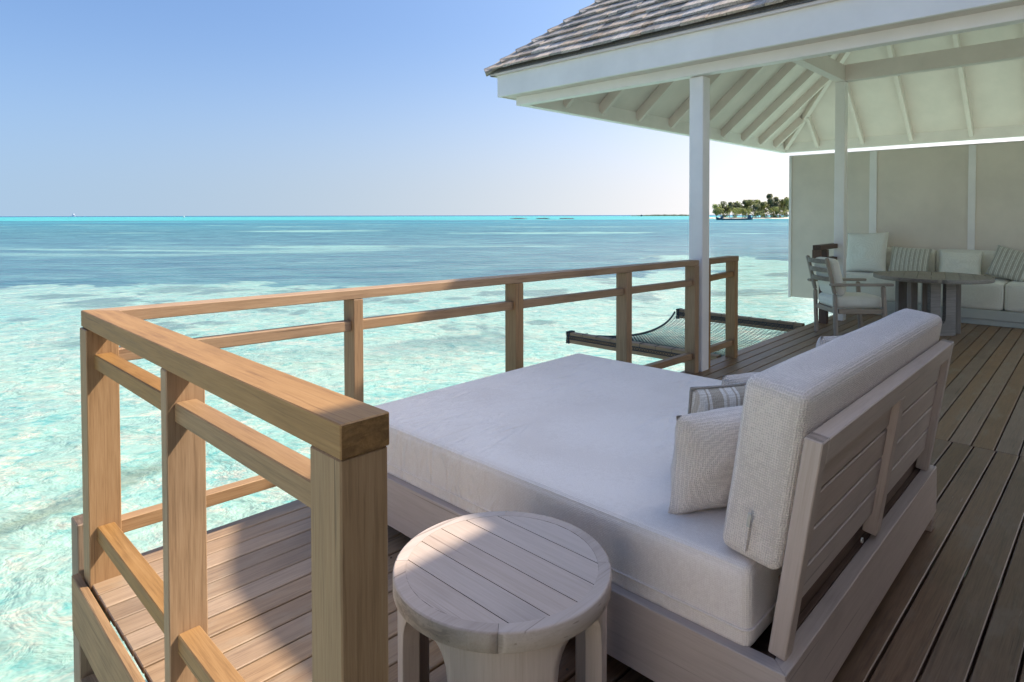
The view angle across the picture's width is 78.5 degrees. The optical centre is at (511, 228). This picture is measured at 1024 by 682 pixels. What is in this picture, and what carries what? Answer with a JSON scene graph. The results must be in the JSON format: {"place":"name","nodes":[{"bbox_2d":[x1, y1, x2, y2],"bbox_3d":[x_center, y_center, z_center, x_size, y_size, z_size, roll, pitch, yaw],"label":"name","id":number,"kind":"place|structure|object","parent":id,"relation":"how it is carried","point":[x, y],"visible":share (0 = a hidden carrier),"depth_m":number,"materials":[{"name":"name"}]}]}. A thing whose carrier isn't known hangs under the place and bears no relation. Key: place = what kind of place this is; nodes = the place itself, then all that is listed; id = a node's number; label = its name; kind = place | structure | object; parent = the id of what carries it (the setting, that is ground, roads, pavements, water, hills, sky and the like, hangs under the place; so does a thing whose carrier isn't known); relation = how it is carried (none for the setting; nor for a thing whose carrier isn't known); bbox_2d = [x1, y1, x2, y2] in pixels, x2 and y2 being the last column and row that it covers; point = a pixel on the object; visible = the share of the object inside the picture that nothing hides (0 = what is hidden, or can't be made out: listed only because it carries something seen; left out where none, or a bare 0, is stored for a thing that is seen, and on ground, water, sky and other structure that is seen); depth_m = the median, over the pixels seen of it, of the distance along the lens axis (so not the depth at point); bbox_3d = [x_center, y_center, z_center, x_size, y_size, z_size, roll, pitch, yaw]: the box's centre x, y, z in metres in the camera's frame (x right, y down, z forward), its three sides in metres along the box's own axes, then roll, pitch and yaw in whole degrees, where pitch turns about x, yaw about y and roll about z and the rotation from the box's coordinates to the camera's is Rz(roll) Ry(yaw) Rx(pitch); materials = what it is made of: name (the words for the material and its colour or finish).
{"place":"outdoors","nodes":[
{"label":"outdoors","id":0,"kind":"place"},
{"bbox_2d":[0,215,832,681],"bbox_3d":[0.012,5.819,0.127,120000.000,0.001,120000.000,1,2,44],"label":"sea","id":1,"kind":"structure","parent":0,"point":[58,275],"depth_m":38.51,"materials":[{"name":"liquid"}]},
{"bbox_2d":[71,514,93,681],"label":"pile","id":2,"kind":"object","parent":1,"relation":"in","point":[82,667],"visible":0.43,"depth_m":2.55,"materials":[{"name":"brown wood"}]},
{"bbox_2d":[80,673,98,681],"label":"cross beam","id":3,"kind":"structure","parent":2,"relation":"attached to","point":[91,678],"depth_m":2.53,"materials":[{"name":"brown wood"}]},
{"bbox_2d":[631,214,688,215],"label":"islet","id":4,"kind":"object","parent":1,"relation":"on","point":[662,215],"visible":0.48,"depth_m":3372.27,"materials":[{"name":"grey plant"}]},
{"bbox_2d":[716,215,752,219],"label":"barge","id":5,"kind":"object","parent":1,"relation":"on","point":[749,217],"visible":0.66,"depth_m":702.05},
{"bbox_2d":[0,0,1023,215],"label":"sky","id":6,"kind":"structure","parent":0,"point":[108,107],"materials":[{"name":"blue"}]},
{"bbox_2d":[72,314,1023,681],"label":"deck","id":7,"kind":"structure","parent":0,"point":[950,606],"depth_m":2.42,"materials":[{"name":"brown wood"}]},
{"bbox_2d":[80,260,698,681],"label":"deck railing","id":8,"kind":"object","parent":7,"relation":"on","point":[336,480],"visible":0.82,"depth_m":1.80,"materials":[{"name":"brown wood"}]},
{"bbox_2d":[393,511,610,681],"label":"side table","id":9,"kind":"object","parent":7,"relation":"on","point":[503,596],"visible":1,"depth_m":1.59,"materials":[{"name":"grey wood"}]},
{"bbox_2d":[387,339,953,681],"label":"daybed","id":10,"kind":"object","parent":7,"relation":"on","point":[863,511],"visible":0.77,"depth_m":1.88,"materials":[{"name":"pale teak"},{"name":"off-white woven fabric"}]},
{"bbox_2d":[375,353,781,646],"bbox_3d":[0.534,0.976,2.937,1.936,0.249,1.751,1,2,44],"label":"mattress","id":11,"kind":"object","parent":10,"relation":"on","point":[584,442],"visible":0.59,"depth_m":2.40,"materials":[{"name":"fabric"}]},
{"bbox_2d":[668,405,742,513],"bbox_3d":[0.703,0.720,1.992,0.460,0.335,0.171,-2,11,-21],"label":"scatter cushion","id":12,"kind":"object","parent":11,"relation":"on","point":[704,454],"visible":0.55,"depth_m":1.90,"materials":[{"name":"fabric"}]},
{"bbox_2d":[687,382,746,413],"bbox_3d":[0.813,0.712,2.268,0.466,0.353,0.155,-1,14,-22],"label":"scatter cushion","id":13,"kind":"object","parent":11,"relation":"on","point":[704,398],"visible":0.12,"depth_m":2.16,"materials":[{"name":"fabric"}]},
{"bbox_2d":[721,372,758,384],"bbox_3d":[0.986,0.709,2.465,0.460,0.340,0.147,-1,14,-22],"label":"scatter cushion","id":14,"kind":"object","parent":11,"relation":"on","point":[735,378],"visible":0.01,"depth_m":2.35,"materials":[{"name":"fabric"}]},
{"bbox_2d":[816,335,841,346],"bbox_3d":[1.458,0.655,2.762,0.420,0.430,0.157,-1,12,-28],"label":"scatter cushion","id":15,"kind":"object","parent":11,"relation":"on","point":[822,340],"visible":0.01,"depth_m":2.63,"materials":[{"name":"fabric"}]},
{"bbox_2d":[723,308,941,568],"bbox_3d":[1.235,0.627,2.243,0.173,0.507,1.720,13,10,43],"label":"back cushion","id":16,"kind":"object","parent":11,"relation":"on","point":[790,404],"visible":0.59,"depth_m":1.66,"materials":[{"name":"fabric"}]},
{"bbox_2d":[566,308,804,362],"bbox_3d":[2.233,1.306,7.806,1.920,0.183,2.587,1,2,44],"label":"hammock net","id":17,"kind":"object","parent":7,"relation":"hanging from","point":[653,349],"visible":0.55,"depth_m":7.76,"materials":[{"name":"black fabric"}]},
{"bbox_2d":[709,256,738,367],"bbox_3d":[1.998,0.779,6.048,0.100,1.010,0.645,1,2,44],"label":"railing stub","id":18,"kind":"object","parent":7,"relation":"on","point":[729,343],"visible":0.66,"depth_m":6.20,"materials":[{"name":"brown wood"}]},
{"bbox_2d":[484,0,1023,371],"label":"pavilion","id":19,"kind":"structure","parent":7,"relation":"on","point":[840,77],"depth_m":7.10,"materials":[{"name":"white paint"}]},
{"bbox_2d":[812,243,837,323],"bbox_3d":[4.212,0.715,8.327,0.100,1.030,1.000,1,2,44],"label":"railing stub","id":20,"kind":"object","parent":7,"relation":"on","point":[820,250],"visible":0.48,"depth_m":8.14,"materials":[{"name":"brown wood"}]},
{"bbox_2d":[806,255,893,335],"bbox_3d":[3.893,0.787,7.322,0.768,0.932,0.640,0,1,2],"label":"armchair","id":21,"kind":"object","parent":7,"relation":"on","point":[833,293],"visible":0.96,"depth_m":7.11,"materials":[{"name":"grey wood"}]},
{"bbox_2d":[788,140,1023,297],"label":"privacy wall","id":22,"kind":"structure","parent":7,"relation":"on","point":[964,196],"depth_m":9.25,"materials":[{"name":"white paint"}]},
{"bbox_2d":[873,271,994,335],"bbox_3d":[5.032,0.900,7.524,1.209,0.691,1.209,1,2,44],"label":"dining table","id":23,"kind":"object","parent":7,"relation":"on","point":[906,289],"visible":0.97,"depth_m":7.34,"materials":[{"name":"grey wood"}]},
{"bbox_2d":[846,247,1023,328],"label":"sofa","id":24,"kind":"object","parent":7,"relation":"on","point":[999,301],"visible":0.33,"depth_m":8.07,"materials":[{"name":"fabric"}]},
{"bbox_2d":[846,232,888,271],"bbox_3d":[5.308,0.353,9.389,0.211,0.620,0.600,16,-11,-33],"label":"scatter cushion","id":25,"kind":"object","parent":24,"relation":"on","point":[866,252],"visible":0.98,"depth_m":9.30,"materials":[{"name":"beige fabric"}]},
{"bbox_2d":[886,248,891,270],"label":"scatter cushion","id":26,"kind":"object","parent":24,"relation":"on","point":[888,254],"visible":0.12,"depth_m":9.22,"materials":[{"name":"beige fabric"}]},
{"bbox_2d":[888,246,931,270],"bbox_3d":[5.686,0.465,8.970,0.500,0.420,0.163,5,-15,45],"label":"scatter cushion","id":27,"kind":"object","parent":24,"relation":"on","point":[907,259],"visible":0.86,"depth_m":8.92,"materials":[{"name":"fabric"}]},
{"bbox_2d":[939,250,982,274],"bbox_3d":[6.152,0.486,8.603,0.500,0.380,0.158,1,-14,44],"label":"scatter cushion","id":28,"kind":"object","parent":24,"relation":"on","point":[961,262],"visible":0.84,"depth_m":8.55,"materials":[{"name":"beige fabric"}]},
{"bbox_2d":[986,245,1023,281],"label":"scatter cushion","id":29,"kind":"object","parent":24,"relation":"on","point":[1007,263],"visible":0.97,"depth_m":8.16,"materials":[{"name":"fabric"}]},
{"bbox_2d":[709,217,788,218],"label":"island beach","id":30,"kind":"structure","parent":0,"point":[753,218],"depth_m":891.45,"materials":[{"name":"white sand"}]},
{"bbox_2d":[712,204,722,216],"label":"island tree","id":31,"kind":"object","parent":30,"relation":"on","point":[715,206],"visible":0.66,"depth_m":923.88,"materials":[{"name":"green plant"}]},
{"bbox_2d":[714,208,728,216],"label":"island tree","id":32,"kind":"object","parent":30,"relation":"on","point":[718,210],"visible":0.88,"depth_m":912.41,"materials":[{"name":"green plant"}]},
{"bbox_2d":[720,201,727,214],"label":"island tree","id":33,"kind":"object","parent":30,"relation":"on","point":[724,207],"visible":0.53,"depth_m":930.42,"materials":[{"name":"green plant"}]},
{"bbox_2d":[725,204,731,216],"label":"island tree","id":34,"kind":"object","parent":30,"relation":"on","point":[727,210],"visible":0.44,"depth_m":935.72,"materials":[{"name":"green plant"}]},
{"bbox_2d":[728,202,740,213],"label":"island tree","id":35,"kind":"object","parent":30,"relation":"on","point":[734,205],"visible":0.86,"depth_m":917.06,"materials":[{"name":"green plant"}]},
{"bbox_2d":[729,208,742,216],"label":"island tree","id":36,"kind":"object","parent":30,"relation":"on","point":[737,211],"visible":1,"depth_m":904.76,"materials":[{"name":"green plant"}]},
{"bbox_2d":[737,201,749,216],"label":"island tree","id":37,"kind":"object","parent":30,"relation":"on","point":[746,205],"visible":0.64,"depth_m":921.74,"materials":[{"name":"green plant"}]},
{"bbox_2d":[740,208,752,216],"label":"island tree","id":38,"kind":"object","parent":30,"relation":"on","point":[743,212],"visible":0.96,"depth_m":899.20,"materials":[{"name":"green plant"}]},
{"bbox_2d":[742,199,757,208],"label":"island tree","id":39,"kind":"object","parent":30,"relation":"on","point":[750,203],"visible":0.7,"depth_m":923.92,"materials":[{"name":"green plant"}]},
{"bbox_2d":[749,203,763,214],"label":"island tree","id":40,"kind":"object","parent":30,"relation":"on","point":[755,206],"visible":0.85,"depth_m":904.76,"materials":[{"name":"green plant"}]},
{"bbox_2d":[751,208,765,217],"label":"island tree","id":41,"kind":"object","parent":30,"relation":"on","point":[756,213],"visible":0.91,"depth_m":895.12,"materials":[{"name":"green plant"}]},
{"bbox_2d":[755,200,765,209],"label":"island tree","id":42,"kind":"object","parent":30,"relation":"on","point":[763,205],"visible":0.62,"depth_m":911.79,"materials":[{"name":"green plant"}]},
{"bbox_2d":[761,207,778,217],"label":"island tree","id":43,"kind":"object","parent":30,"relation":"on","point":[773,214],"visible":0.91,"depth_m":888.17,"materials":[{"name":"green plant"}]},
{"bbox_2d":[766,194,780,210],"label":"island tree","id":44,"kind":"object","parent":30,"relation":"on","point":[771,201],"visible":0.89,"depth_m":897.36,"materials":[{"name":"green plant"}]},
{"bbox_2d":[775,199,783,214],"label":"island tree","id":45,"kind":"object","parent":30,"relation":"on","point":[782,203],"visible":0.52,"depth_m":904.25,"materials":[{"name":"green plant"}]},
{"bbox_2d":[773,206,788,217],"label":"island tree","id":46,"kind":"object","parent":30,"relation":"on","point":[784,213],"visible":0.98,"depth_m":884.74,"materials":[{"name":"green plant"}]},
{"bbox_2d":[784,199,788,209],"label":"island tree","id":47,"kind":"object","parent":30,"relation":"on","point":[786,201],"visible":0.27,"depth_m":891.19,"materials":[{"name":"green plant"}]}
]}

